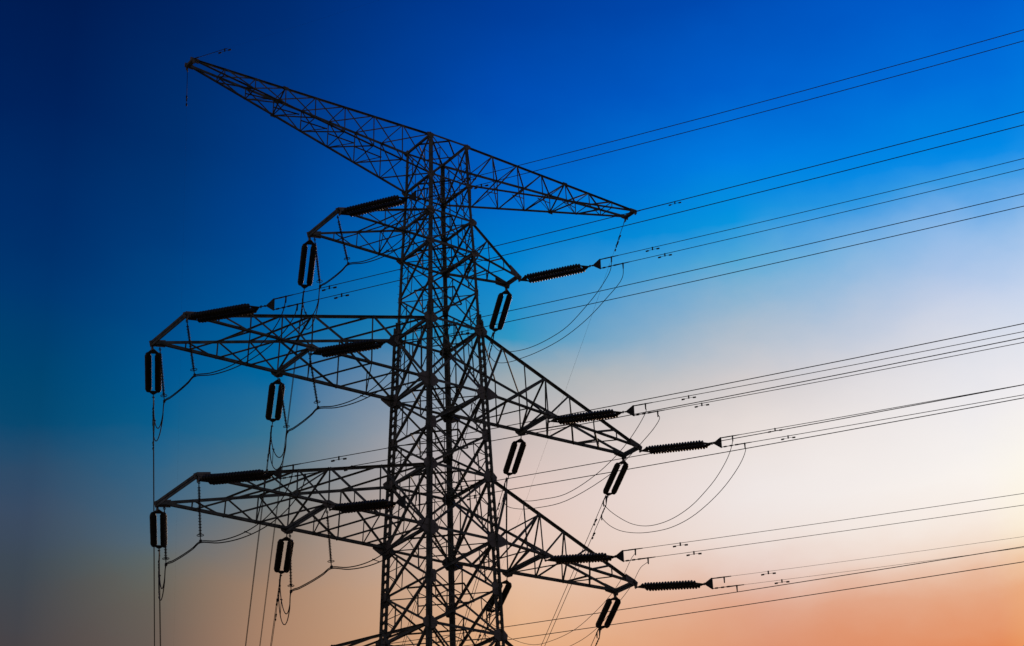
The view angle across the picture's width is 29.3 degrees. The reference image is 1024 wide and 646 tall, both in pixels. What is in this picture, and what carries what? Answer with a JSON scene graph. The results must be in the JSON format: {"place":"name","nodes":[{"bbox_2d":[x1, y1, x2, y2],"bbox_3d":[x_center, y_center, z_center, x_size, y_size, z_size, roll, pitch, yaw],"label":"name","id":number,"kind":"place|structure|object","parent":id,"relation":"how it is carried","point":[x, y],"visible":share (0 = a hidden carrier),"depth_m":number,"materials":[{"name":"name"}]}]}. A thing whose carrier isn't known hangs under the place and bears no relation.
{"place":"outdoors","nodes":[
{"label":"outdoors","id":0,"kind":"place"},
{"bbox_2d":[0,0,1023,645],"label":"sky","id":1,"kind":"structure","parent":0,"point":[96,124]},
{"label":"ground","id":2,"kind":"structure","parent":0,"visible":0},
{"bbox_2d":[149,57,641,645],"bbox_3d":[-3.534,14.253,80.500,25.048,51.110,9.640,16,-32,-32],"label":"lattice pylon","id":3,"kind":"object","parent":2,"relation":"on","point":[431,465],"visible":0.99,"depth_m":85.94,"materials":[{"name":"metal"}]},
{"bbox_2d":[145,345,161,404],"bbox_3d":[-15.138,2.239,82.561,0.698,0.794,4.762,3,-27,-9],"label":"insulator string","id":4,"kind":"object","parent":3,"relation":"attached to","point":[148,374],"visible":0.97,"depth_m":82.25,"materials":[{"name":"black ceramic"}]},
{"bbox_2d":[152,407,154,645],"bbox_3d":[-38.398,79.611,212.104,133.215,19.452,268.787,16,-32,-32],"label":"conductor","id":5,"kind":"object","parent":4,"relation":"attached to","point":[153,467],"visible":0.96,"depth_m":88.90,"materials":[{"name":"metal"}]},
{"bbox_2d":[154,403,154,642],"bbox_3d":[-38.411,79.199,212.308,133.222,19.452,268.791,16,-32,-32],"label":"conductor","id":6,"kind":"object","parent":4,"relation":"attached to","point":[154,593],"visible":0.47,"depth_m":102.39,"materials":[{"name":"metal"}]},
{"bbox_2d":[149,506,166,560],"bbox_3d":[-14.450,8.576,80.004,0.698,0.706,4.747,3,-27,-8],"label":"insulator string","id":7,"kind":"object","parent":3,"relation":"attached to","point":[153,529],"visible":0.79,"depth_m":79.55,"materials":[{"name":"black ceramic"}]},
{"bbox_2d":[158,561,159,626],"bbox_3d":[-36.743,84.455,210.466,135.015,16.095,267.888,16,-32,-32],"label":"conductor","id":8,"kind":"object","parent":7,"relation":"attached to","point":[158,596],"visible":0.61,"depth_m":85.59,"materials":[{"name":"metal"}]},
{"bbox_2d":[159,552,160,644],"bbox_3d":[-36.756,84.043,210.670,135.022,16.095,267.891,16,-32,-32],"label":"conductor","id":9,"kind":"object","parent":7,"relation":"attached to","point":[160,618],"visible":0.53,"depth_m":88.66,"materials":[{"name":"metal"}]},
{"bbox_2d":[159,347,166,402],"bbox_3d":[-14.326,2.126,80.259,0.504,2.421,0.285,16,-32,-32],"label":"post insulator","id":10,"kind":"object","parent":3,"relation":"attached to","point":[162,379],"visible":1,"depth_m":80.20,"materials":[{"name":"plastic"}]},
{"bbox_2d":[153,306,296,440],"bbox_3d":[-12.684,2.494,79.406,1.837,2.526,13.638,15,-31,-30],"label":"jumper cable","id":11,"kind":"object","parent":10,"relation":"hanging from","point":[215,374],"visible":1,"depth_m":77.01,"materials":[{"name":"metal"}]},
{"bbox_2d":[162,506,167,565],"bbox_3d":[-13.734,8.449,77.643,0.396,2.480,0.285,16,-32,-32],"label":"post insulator","id":12,"kind":"object","parent":3,"relation":"attached to","point":[165,537],"visible":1,"depth_m":77.59,"materials":[{"name":"plastic"}]},
{"bbox_2d":[158,472,292,588],"bbox_3d":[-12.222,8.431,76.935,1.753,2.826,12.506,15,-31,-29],"label":"jumper cable","id":13,"kind":"object","parent":12,"relation":"hanging from","point":[159,575],"visible":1,"depth_m":74.02,"materials":[{"name":"metal"}]},
{"bbox_2d":[158,481,304,600],"bbox_3d":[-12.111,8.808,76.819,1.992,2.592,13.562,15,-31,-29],"label":"jumper cable","id":14,"kind":"object","parent":12,"relation":"hanging from","point":[220,542],"visible":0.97,"depth_m":74.18,"materials":[{"name":"metal"}]},
{"bbox_2d":[174,71,187,610],"bbox_3d":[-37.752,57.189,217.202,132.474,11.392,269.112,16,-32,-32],"label":"earth wire","id":15,"kind":"object","parent":3,"relation":"attached to","point":[183,227],"visible":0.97,"depth_m":88.07,"materials":[{"name":"metal"}]},
{"bbox_2d":[186,321,196,376],"bbox_3d":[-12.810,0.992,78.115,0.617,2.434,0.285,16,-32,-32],"label":"post insulator","id":16,"kind":"object","parent":3,"relation":"attached to","point":[190,346],"visible":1,"depth_m":78.03,"materials":[{"name":"plastic"}]},
{"bbox_2d":[153,303,285,430],"bbox_3d":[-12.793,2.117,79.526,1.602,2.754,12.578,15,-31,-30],"label":"jumper cable","id":17,"kind":"object","parent":16,"relation":"hanging from","point":[154,420],"visible":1,"depth_m":76.85,"materials":[{"name":"metal"}]},
{"bbox_2d":[197,481,203,542],"bbox_3d":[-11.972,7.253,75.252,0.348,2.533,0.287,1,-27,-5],"label":"post insulator","id":18,"kind":"object","parent":3,"relation":"attached to","point":[199,513],"visible":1,"depth_m":75.14,"materials":[{"name":"plastic"}]},
{"bbox_2d":[188,298,274,322],"bbox_3d":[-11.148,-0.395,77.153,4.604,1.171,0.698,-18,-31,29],"label":"insulator string","id":19,"kind":"object","parent":3,"relation":"attached to","point":[227,312],"visible":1,"depth_m":77.13,"materials":[{"name":"black ceramic"}]},
{"bbox_2d":[274,125,1022,310],"bbox_3d":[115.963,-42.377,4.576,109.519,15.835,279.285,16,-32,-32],"label":"conductor","id":20,"kind":"object","parent":19,"relation":"attached to","point":[297,304],"visible":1,"depth_m":67.38,"materials":[{"name":"metal"}]},
{"bbox_2d":[274,111,1023,302],"bbox_3d":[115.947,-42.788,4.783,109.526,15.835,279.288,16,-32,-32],"label":"conductor","id":21,"kind":"object","parent":19,"relation":"attached to","point":[642,209],"visible":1,"depth_m":67.38,"materials":[{"name":"metal"}]},
{"bbox_2d":[196,466,280,484],"bbox_3d":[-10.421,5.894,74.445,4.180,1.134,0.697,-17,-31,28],"label":"insulator string","id":22,"kind":"object","parent":3,"relation":"attached to","point":[236,477],"visible":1,"depth_m":74.28,"materials":[{"name":"black ceramic"}]},
{"bbox_2d":[280,337,1023,480],"bbox_3d":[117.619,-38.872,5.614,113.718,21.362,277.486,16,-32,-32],"label":"conductor","id":23,"kind":"object","parent":22,"relation":"attached to","point":[351,466],"visible":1,"depth_m":65.44,"materials":[{"name":"metal"}]},
{"bbox_2d":[281,323,1023,471],"bbox_3d":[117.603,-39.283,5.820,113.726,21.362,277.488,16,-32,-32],"label":"conductor","id":24,"kind":"object","parent":22,"relation":"attached to","point":[338,457],"visible":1,"depth_m":65.48,"materials":[{"name":"metal"}]},
{"bbox_2d":[265,374,284,435],"bbox_3d":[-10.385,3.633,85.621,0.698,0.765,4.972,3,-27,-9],"label":"insulator string","id":25,"kind":"object","parent":3,"relation":"attached to","point":[270,402],"visible":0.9,"depth_m":85.25,"materials":[{"name":"black ceramic"}]},
{"bbox_2d":[194,3,368,58],"bbox_3d":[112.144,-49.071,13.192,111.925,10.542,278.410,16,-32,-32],"label":"earth wire","id":26,"kind":"object","parent":3,"relation":"attached to","point":[230,49],"visible":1,"depth_m":84.55,"materials":[{"name":"metal"}]},
{"bbox_2d":[274,534,293,584],"bbox_3d":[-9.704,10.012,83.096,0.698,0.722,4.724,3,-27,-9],"label":"insulator string","id":27,"kind":"object","parent":3,"relation":"attached to","point":[279,554],"visible":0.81,"depth_m":82.76,"materials":[{"name":"black ceramic"}]},
{"bbox_2d":[270,577,279,645],"bbox_3d":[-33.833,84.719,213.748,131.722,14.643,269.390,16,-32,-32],"label":"conductor","id":28,"kind":"object","parent":27,"relation":"attached to","point":[275,611],"visible":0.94,"depth_m":88.38,"materials":[{"name":"metal"}]},
{"bbox_2d":[271,585,280,645],"bbox_3d":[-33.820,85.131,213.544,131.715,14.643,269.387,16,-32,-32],"label":"conductor","id":29,"kind":"object","parent":27,"relation":"attached to","point":[276,611],"visible":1,"depth_m":87.47,"materials":[{"name":"metal"}]},
{"bbox_2d":[278,378,289,433],"bbox_3d":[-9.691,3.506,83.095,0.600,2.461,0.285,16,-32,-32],"label":"post insulator","id":30,"kind":"object","parent":3,"relation":"attached to","point":[283,406],"visible":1,"depth_m":83.02,"materials":[{"name":"plastic"}]},
{"bbox_2d":[270,339,405,464],"bbox_3d":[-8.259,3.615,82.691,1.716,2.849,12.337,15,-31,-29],"label":"jumper cable","id":31,"kind":"object","parent":30,"relation":"hanging from","point":[273,449],"visible":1,"depth_m":79.91,"materials":[{"name":"metal"}]},
{"bbox_2d":[245,429,270,645],"bbox_3d":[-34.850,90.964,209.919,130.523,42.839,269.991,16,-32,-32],"label":"conductor","id":32,"kind":"object","parent":31,"relation":"attached to","point":[257,541],"visible":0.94,"depth_m":98.35,"materials":[{"name":"metal"}]},
{"bbox_2d":[246,436,271,642],"bbox_3d":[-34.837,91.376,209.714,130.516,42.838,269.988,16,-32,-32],"label":"conductor","id":33,"kind":"object","parent":31,"relation":"attached to","point":[259,534],"visible":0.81,"depth_m":96.76,"materials":[{"name":"metal"}]},
{"bbox_2d":[269,346,416,469],"bbox_3d":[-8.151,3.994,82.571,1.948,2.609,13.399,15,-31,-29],"label":"jumper cable","id":34,"kind":"object","parent":30,"relation":"hanging from","point":[336,407],"visible":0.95,"depth_m":80.29,"materials":[{"name":"metal"}]},
{"bbox_2d":[288,534,293,592],"bbox_3d":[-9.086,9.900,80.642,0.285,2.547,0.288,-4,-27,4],"label":"post insulator","id":35,"kind":"object","parent":3,"relation":"attached to","point":[290,565],"visible":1,"depth_m":80.57,"materials":[{"name":"plastic"}]},
{"bbox_2d":[279,497,415,614],"bbox_3d":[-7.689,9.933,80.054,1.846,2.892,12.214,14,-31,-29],"label":"jumper cable","id":36,"kind":"object","parent":35,"relation":"hanging from","point":[281,599],"visible":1,"depth_m":77.12,"materials":[{"name":"metal"}]},
{"bbox_2d":[278,508,427,624],"bbox_3d":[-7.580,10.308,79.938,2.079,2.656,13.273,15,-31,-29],"label":"jumper cable","id":37,"kind":"object","parent":35,"relation":"hanging from","point":[343,569],"visible":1,"depth_m":77.39,"materials":[{"name":"metal"}]},
{"bbox_2d":[298,236,316,300],"bbox_3d":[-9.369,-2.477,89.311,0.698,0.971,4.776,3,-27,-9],"label":"insulator string","id":38,"kind":"object","parent":3,"relation":"attached to","point":[311,265],"visible":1,"depth_m":89.01,"materials":[{"name":"black ceramic"}]},
{"bbox_2d":[259,295,302,645],"bbox_3d":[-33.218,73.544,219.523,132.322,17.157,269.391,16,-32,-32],"label":"conductor","id":39,"kind":"object","parent":38,"relation":"attached to","point":[281,469],"visible":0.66,"depth_m":105.48,"materials":[{"name":"metal"}]},
{"bbox_2d":[260,301,303,644],"bbox_3d":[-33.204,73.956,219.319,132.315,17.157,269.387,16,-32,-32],"label":"conductor","id":40,"kind":"object","parent":38,"relation":"attached to","point":[282,465],"visible":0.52,"depth_m":105.42,"materials":[{"name":"metal"}]},
{"bbox_2d":[308,352,319,408],"bbox_3d":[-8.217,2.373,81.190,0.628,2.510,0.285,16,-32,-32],"label":"post insulator","id":41,"kind":"object","parent":3,"relation":"attached to","point":[313,379],"visible":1,"depth_m":81.14,"materials":[{"name":"plastic"}]},
{"bbox_2d":[314,237,322,287],"bbox_3d":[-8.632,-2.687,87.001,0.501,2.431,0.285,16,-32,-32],"label":"post insulator","id":42,"kind":"object","parent":3,"relation":"attached to","point":[317,264],"visible":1,"depth_m":86.97,"materials":[{"name":"plastic"}]},
{"bbox_2d":[326,510,333,568],"bbox_3d":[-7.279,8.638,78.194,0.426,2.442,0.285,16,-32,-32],"label":"post insulator","id":43,"kind":"object","parent":3,"relation":"hanging from","point":[329,542],"visible":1,"depth_m":78.10,"materials":[{"name":"plastic"}]},
{"bbox_2d":[337,215,349,264],"bbox_3d":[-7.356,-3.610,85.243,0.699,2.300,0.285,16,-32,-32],"label":"post insulator","id":44,"kind":"object","parent":3,"relation":"attached to","point":[343,242],"visible":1,"depth_m":85.19,"materials":[{"name":"plastic"}]},
{"bbox_2d":[302,191,426,325],"bbox_3d":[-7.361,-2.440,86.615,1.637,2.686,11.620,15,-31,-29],"label":"jumper cable","id":45,"kind":"object","parent":44,"relation":"hanging from","point":[370,258],"visible":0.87,"depth_m":83.94,"materials":[{"name":"metal"}]},
{"bbox_2d":[302,200,437,329],"bbox_3d":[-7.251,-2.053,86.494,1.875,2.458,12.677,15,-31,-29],"label":"jumper cable","id":46,"kind":"object","parent":44,"relation":"hanging from","point":[367,262],"visible":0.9,"depth_m":84.22,"materials":[{"name":"metal"}]},
{"bbox_2d":[310,335,394,356],"bbox_3d":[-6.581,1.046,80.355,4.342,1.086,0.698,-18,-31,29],"label":"insulator string","id":47,"kind":"object","parent":3,"relation":"attached to","point":[349,348],"visible":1,"depth_m":80.26,"materials":[{"name":"black ceramic"}]},
{"bbox_2d":[394,206,1023,346],"bbox_3d":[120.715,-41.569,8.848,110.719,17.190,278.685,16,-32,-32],"label":"conductor","id":48,"kind":"object","parent":47,"relation":"attached to","point":[462,333],"visible":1,"depth_m":71.99,"materials":[{"name":"metal"}]},
{"bbox_2d":[394,193,1023,338],"bbox_3d":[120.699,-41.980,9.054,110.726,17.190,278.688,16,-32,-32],"label":"conductor","id":49,"kind":"object","parent":47,"relation":"attached to","point":[405,333],"visible":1,"depth_m":72.10,"materials":[{"name":"metal"}]},
{"bbox_2d":[329,495,404,512],"bbox_3d":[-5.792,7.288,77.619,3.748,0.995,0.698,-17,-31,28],"label":"insulator string","id":50,"kind":"object","parent":3,"relation":"attached to","point":[362,506],"visible":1,"depth_m":77.46,"materials":[{"name":"black ceramic"}]},
{"bbox_2d":[404,397,1023,509],"bbox_3d":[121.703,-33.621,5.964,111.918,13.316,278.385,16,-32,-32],"label":"conductor","id":51,"kind":"object","parent":50,"relation":"attached to","point":[428,503],"visible":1,"depth_m":69.81,"materials":[{"name":"metal"}]},
{"bbox_2d":[404,384,1023,500],"bbox_3d":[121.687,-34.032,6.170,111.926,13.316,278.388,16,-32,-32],"label":"conductor","id":52,"kind":"object","parent":50,"relation":"attached to","point":[416,494],"visible":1,"depth_m":69.95,"materials":[{"name":"metal"}]},
{"bbox_2d":[338,190,415,216],"bbox_3d":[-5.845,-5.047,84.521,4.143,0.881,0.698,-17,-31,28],"label":"insulator string","id":53,"kind":"object","parent":3,"relation":"attached to","point":[375,205],"visible":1,"depth_m":84.46,"materials":[{"name":"black ceramic"}]},
{"bbox_2d":[416,41,1022,200],"bbox_3d":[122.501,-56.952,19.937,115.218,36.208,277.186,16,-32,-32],"label":"conductor","id":54,"kind":"object","parent":53,"relation":"attached to","point":[710,125],"visible":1,"depth_m":76.24,"materials":[{"name":"metal"}]},
{"bbox_2d":[416,29,1023,193],"bbox_3d":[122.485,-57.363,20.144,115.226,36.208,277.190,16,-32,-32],"label":"conductor","id":55,"kind":"object","parent":53,"relation":"attached to","point":[468,178],"visible":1,"depth_m":76.45,"materials":[{"name":"metal"}]},
{"bbox_2d":[487,579,511,622],"bbox_3d":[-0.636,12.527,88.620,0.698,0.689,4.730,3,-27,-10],"label":"insulator string","id":56,"kind":"object","parent":3,"relation":"attached to","point":[506,589],"visible":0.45,"depth_m":88.01,"materials":[{"name":"black ceramic"}]},
{"bbox_2d":[489,286,511,338],"bbox_3d":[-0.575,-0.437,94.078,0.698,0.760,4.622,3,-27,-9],"label":"insulator string","id":57,"kind":"object","parent":3,"relation":"attached to","point":[506,305],"visible":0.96,"depth_m":93.72,"materials":[{"name":"black ceramic"}]},
{"bbox_2d":[402,333,492,644],"bbox_3d":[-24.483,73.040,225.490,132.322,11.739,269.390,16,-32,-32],"label":"conductor","id":58,"kind":"object","parent":57,"relation":"attached to","point":[454,466],"visible":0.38,"depth_m":107.30,"materials":[{"name":"metal"}]},
{"bbox_2d":[405,343,492,640],"bbox_3d":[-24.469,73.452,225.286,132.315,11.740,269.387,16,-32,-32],"label":"conductor","id":59,"kind":"object","parent":57,"relation":"attached to","point":[460,453],"visible":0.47,"depth_m":104.63,"materials":[{"name":"metal"}]},
{"bbox_2d":[503,434,525,487],"bbox_3d":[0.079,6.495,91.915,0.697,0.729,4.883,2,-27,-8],"label":"insulator string","id":60,"kind":"object","parent":3,"relation":"attached to","point":[519,456],"visible":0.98,"depth_m":91.46,"materials":[{"name":"black ceramic"}]},
{"bbox_2d":[456,479,505,645],"bbox_3d":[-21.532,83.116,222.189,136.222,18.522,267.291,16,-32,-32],"label":"conductor","id":61,"kind":"object","parent":60,"relation":"attached to","point":[483,555],"visible":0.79,"depth_m":101.41,"materials":[{"name":"metal"}]},
{"bbox_2d":[459,492,504,643],"bbox_3d":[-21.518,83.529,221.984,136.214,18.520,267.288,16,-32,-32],"label":"conductor","id":62,"kind":"object","parent":60,"relation":"attached to","point":[483,564],"visible":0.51,"depth_m":102.28,"materials":[{"name":"metal"}]},
{"bbox_2d":[480,221,624,623],"bbox_3d":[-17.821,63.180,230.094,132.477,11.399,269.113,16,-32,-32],"label":"earth wire","id":63,"kind":"object","parent":3,"relation":"attached to","point":[586,330],"visible":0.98,"depth_m":102.47,"materials":[{"name":"metal"}]},
{"bbox_2d":[518,259,600,282],"bbox_3d":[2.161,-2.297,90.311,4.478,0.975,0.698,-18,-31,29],"label":"insulator string","id":64,"kind":"object","parent":3,"relation":"attached to","point":[554,273],"visible":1,"depth_m":90.28,"materials":[{"name":"black ceramic"}]},
{"bbox_2d":[600,168,1023,268],"bbox_3d":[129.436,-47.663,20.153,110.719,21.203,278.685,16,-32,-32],"label":"conductor","id":65,"kind":"object","parent":64,"relation":"attached to","point":[792,224],"visible":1,"depth_m":84.17,"materials":[{"name":"metal"}]},
{"bbox_2d":[490,269,623,362],"bbox_3d":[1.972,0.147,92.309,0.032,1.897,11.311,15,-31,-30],"label":"jumper cable","id":66,"kind":"object","parent":65,"relation":"hanging from","point":[570,332],"visible":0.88,"depth_m":90.64,"materials":[{"name":"metal"}]},
{"bbox_2d":[600,158,1023,261],"bbox_3d":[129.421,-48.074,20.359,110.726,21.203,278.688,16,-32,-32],"label":"conductor","id":67,"kind":"object","parent":64,"relation":"attached to","point":[802,212],"visible":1,"depth_m":84.04,"materials":[{"name":"metal"}]},
{"bbox_2d":[493,262,611,351],"bbox_3d":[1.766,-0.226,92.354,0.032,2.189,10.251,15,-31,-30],"label":"jumper cable","id":68,"kind":"object","parent":67,"relation":"hanging from","point":[568,325],"visible":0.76,"depth_m":90.81,"materials":[{"name":"metal"}]},
{"bbox_2d":[544,550,623,563],"bbox_3d":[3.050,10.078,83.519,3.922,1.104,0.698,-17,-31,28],"label":"insulator string","id":69,"kind":"object","parent":3,"relation":"attached to","point":[581,558],"visible":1,"depth_m":83.38,"materials":[{"name":"black ceramic"}]},
{"bbox_2d":[623,493,1023,554],"bbox_3d":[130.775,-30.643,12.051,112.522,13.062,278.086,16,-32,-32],"label":"conductor","id":70,"kind":"object","parent":69,"relation":"attached to","point":[635,549],"visible":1,"depth_m":78.60,"materials":[{"name":"metal"}]},
{"bbox_2d":[488,554,634,644],"bbox_3d":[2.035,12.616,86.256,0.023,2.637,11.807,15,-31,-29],"label":"jumper cable","id":71,"kind":"object","parent":70,"relation":"attached to","point":[583,622],"visible":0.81,"depth_m":84.39,"materials":[{"name":"metal"}]},
{"bbox_2d":[625,505,1022,563],"bbox_3d":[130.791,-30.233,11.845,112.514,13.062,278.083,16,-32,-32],"label":"conductor","id":72,"kind":"object","parent":69,"relation":"attached to","point":[647,558],"visible":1,"depth_m":78.67,"materials":[{"name":"metal"}]},
{"bbox_2d":[485,563,645,645],"bbox_3d":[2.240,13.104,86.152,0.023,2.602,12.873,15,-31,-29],"label":"jumper cable","id":73,"kind":"object","parent":72,"relation":"attached to","point":[609,613],"visible":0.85,"depth_m":83.15,"materials":[{"name":"metal"}]},
{"bbox_2d":[548,405,634,424],"bbox_3d":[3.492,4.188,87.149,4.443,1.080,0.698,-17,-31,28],"label":"insulator string","id":74,"kind":"object","parent":3,"relation":"attached to","point":[588,416],"visible":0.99,"depth_m":87.08,"materials":[{"name":"black ceramic"}]},
{"bbox_2d":[633,331,1023,409],"bbox_3d":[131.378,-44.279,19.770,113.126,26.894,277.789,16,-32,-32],"label":"conductor","id":75,"kind":"object","parent":74,"relation":"attached to","point":[814,372],"visible":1,"depth_m":81.76,"materials":[{"name":"metal"}]},
{"bbox_2d":[524,409,646,500],"bbox_3d":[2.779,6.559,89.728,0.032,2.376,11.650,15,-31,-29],"label":"jumper cable","id":76,"kind":"object","parent":75,"relation":"attached to","point":[600,470],"visible":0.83,"depth_m":87.60,"materials":[{"name":"metal"}]},
{"bbox_2d":[634,342,1023,416],"bbox_3d":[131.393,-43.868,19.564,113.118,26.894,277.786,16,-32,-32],"label":"conductor","id":77,"kind":"object","parent":74,"relation":"attached to","point":[657,411],"visible":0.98,"depth_m":81.65,"materials":[{"name":"metal"}]},
{"bbox_2d":[505,415,659,508],"bbox_3d":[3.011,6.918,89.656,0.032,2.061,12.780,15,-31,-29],"label":"jumper cable","id":78,"kind":"object","parent":77,"relation":"attached to","point":[602,479],"visible":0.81,"depth_m":87.80,"materials":[{"name":"metal"}]},
{"bbox_2d":[596,594,620,637],"bbox_3d":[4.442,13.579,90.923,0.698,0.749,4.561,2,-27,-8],"label":"insulator string","id":79,"kind":"object","parent":3,"relation":"attached to","point":[606,607],"visible":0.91,"depth_m":90.60,"materials":[{"name":"black ceramic"}]},
{"bbox_2d":[603,459,627,504],"bbox_3d":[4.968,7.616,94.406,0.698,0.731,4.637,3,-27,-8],"label":"insulator string","id":80,"kind":"object","parent":3,"relation":"attached to","point":[610,480],"visible":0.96,"depth_m":94.21,"materials":[{"name":"black ceramic"}]},
{"bbox_2d":[541,497,604,645],"bbox_3d":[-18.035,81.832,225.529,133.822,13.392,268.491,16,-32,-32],"label":"conductor","id":81,"kind":"object","parent":80,"relation":"attached to","point":[575,566],"visible":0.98,"depth_m":103.99,"materials":[{"name":"metal"}]},
{"bbox_2d":[634,578,712,590],"bbox_3d":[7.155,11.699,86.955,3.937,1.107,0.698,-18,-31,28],"label":"insulator string","id":82,"kind":"object","parent":3,"relation":"attached to","point":[670,585],"visible":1,"depth_m":86.81,"materials":[{"name":"black ceramic"}]},
{"bbox_2d":[712,536,1023,582],"bbox_3d":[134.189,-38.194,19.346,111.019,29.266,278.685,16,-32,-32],"label":"conductor","id":83,"kind":"object","parent":82,"relation":"attached to","point":[723,577],"visible":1,"depth_m":83.67,"materials":[{"name":"metal"}]},
{"bbox_2d":[713,547,1023,591],"bbox_3d":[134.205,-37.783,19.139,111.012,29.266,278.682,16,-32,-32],"label":"conductor","id":84,"kind":"object","parent":82,"relation":"attached to","point":[815,575],"visible":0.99,"depth_m":83.93,"materials":[{"name":"metal"}]},
{"bbox_2d":[641,437,721,453],"bbox_3d":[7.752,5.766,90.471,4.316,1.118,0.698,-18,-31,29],"label":"insulator string","id":85,"kind":"object","parent":3,"relation":"attached to","point":[652,449],"visible":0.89,"depth_m":90.38,"materials":[{"name":"black ceramic"}]},
{"bbox_2d":[721,385,1016,440],"bbox_3d":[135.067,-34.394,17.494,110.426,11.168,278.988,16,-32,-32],"label":"conductor","id":86,"kind":"object","parent":85,"relation":"attached to","point":[848,415],"visible":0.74,"depth_m":86.29,"materials":[{"name":"metal"}]},
{"bbox_2d":[604,441,732,525],"bbox_3d":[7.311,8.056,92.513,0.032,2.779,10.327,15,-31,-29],"label":"jumper cable","id":87,"kind":"object","parent":86,"relation":"attached to","point":[687,508],"visible":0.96,"depth_m":90.84,"materials":[{"name":"metal"}]},
{"bbox_2d":[723,394,1023,447],"bbox_3d":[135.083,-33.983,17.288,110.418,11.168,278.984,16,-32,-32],"label":"conductor","id":88,"kind":"object","parent":85,"relation":"attached to","point":[858,423],"visible":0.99,"depth_m":85.97,"materials":[{"name":"metal"}]},
{"bbox_2d":[602,447,745,532],"bbox_3d":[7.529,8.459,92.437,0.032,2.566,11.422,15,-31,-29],"label":"jumper cable","id":89,"kind":"object","parent":88,"relation":"attached to","point":[694,514],"visible":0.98,"depth_m":90.67,"materials":[{"name":"metal"}]},
{"bbox_2d":[545,505,605,644],"bbox_3d":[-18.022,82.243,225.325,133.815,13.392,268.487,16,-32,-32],"label":"conductor","id":90,"kind":"object","parent":89,"relation":"attached to","point":[580,563],"visible":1,"depth_m":100.25,"materials":[{"name":"metal"}]},
{"bbox_3d":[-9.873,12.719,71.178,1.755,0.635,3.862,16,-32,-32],"label":"insulator string","id":91,"kind":"object","parent":3,"relation":"attached to","visible":0},
{"bbox_2d":[374,546,1023,645],"bbox_3d":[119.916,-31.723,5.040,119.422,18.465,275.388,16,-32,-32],"label":"conductor","id":92,"kind":"object","parent":91,"relation":"attached to","point":[707,596],"visible":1,"depth_m":62.19,"materials":[{"name":"metal"}]},
{"bbox_2d":[465,561,1023,645],"bbox_3d":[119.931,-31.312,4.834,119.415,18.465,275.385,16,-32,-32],"label":"conductor","id":93,"kind":"object","parent":91,"relation":"attached to","point":[752,603],"visible":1,"depth_m":61.29,"materials":[{"name":"metal"}]}
]}

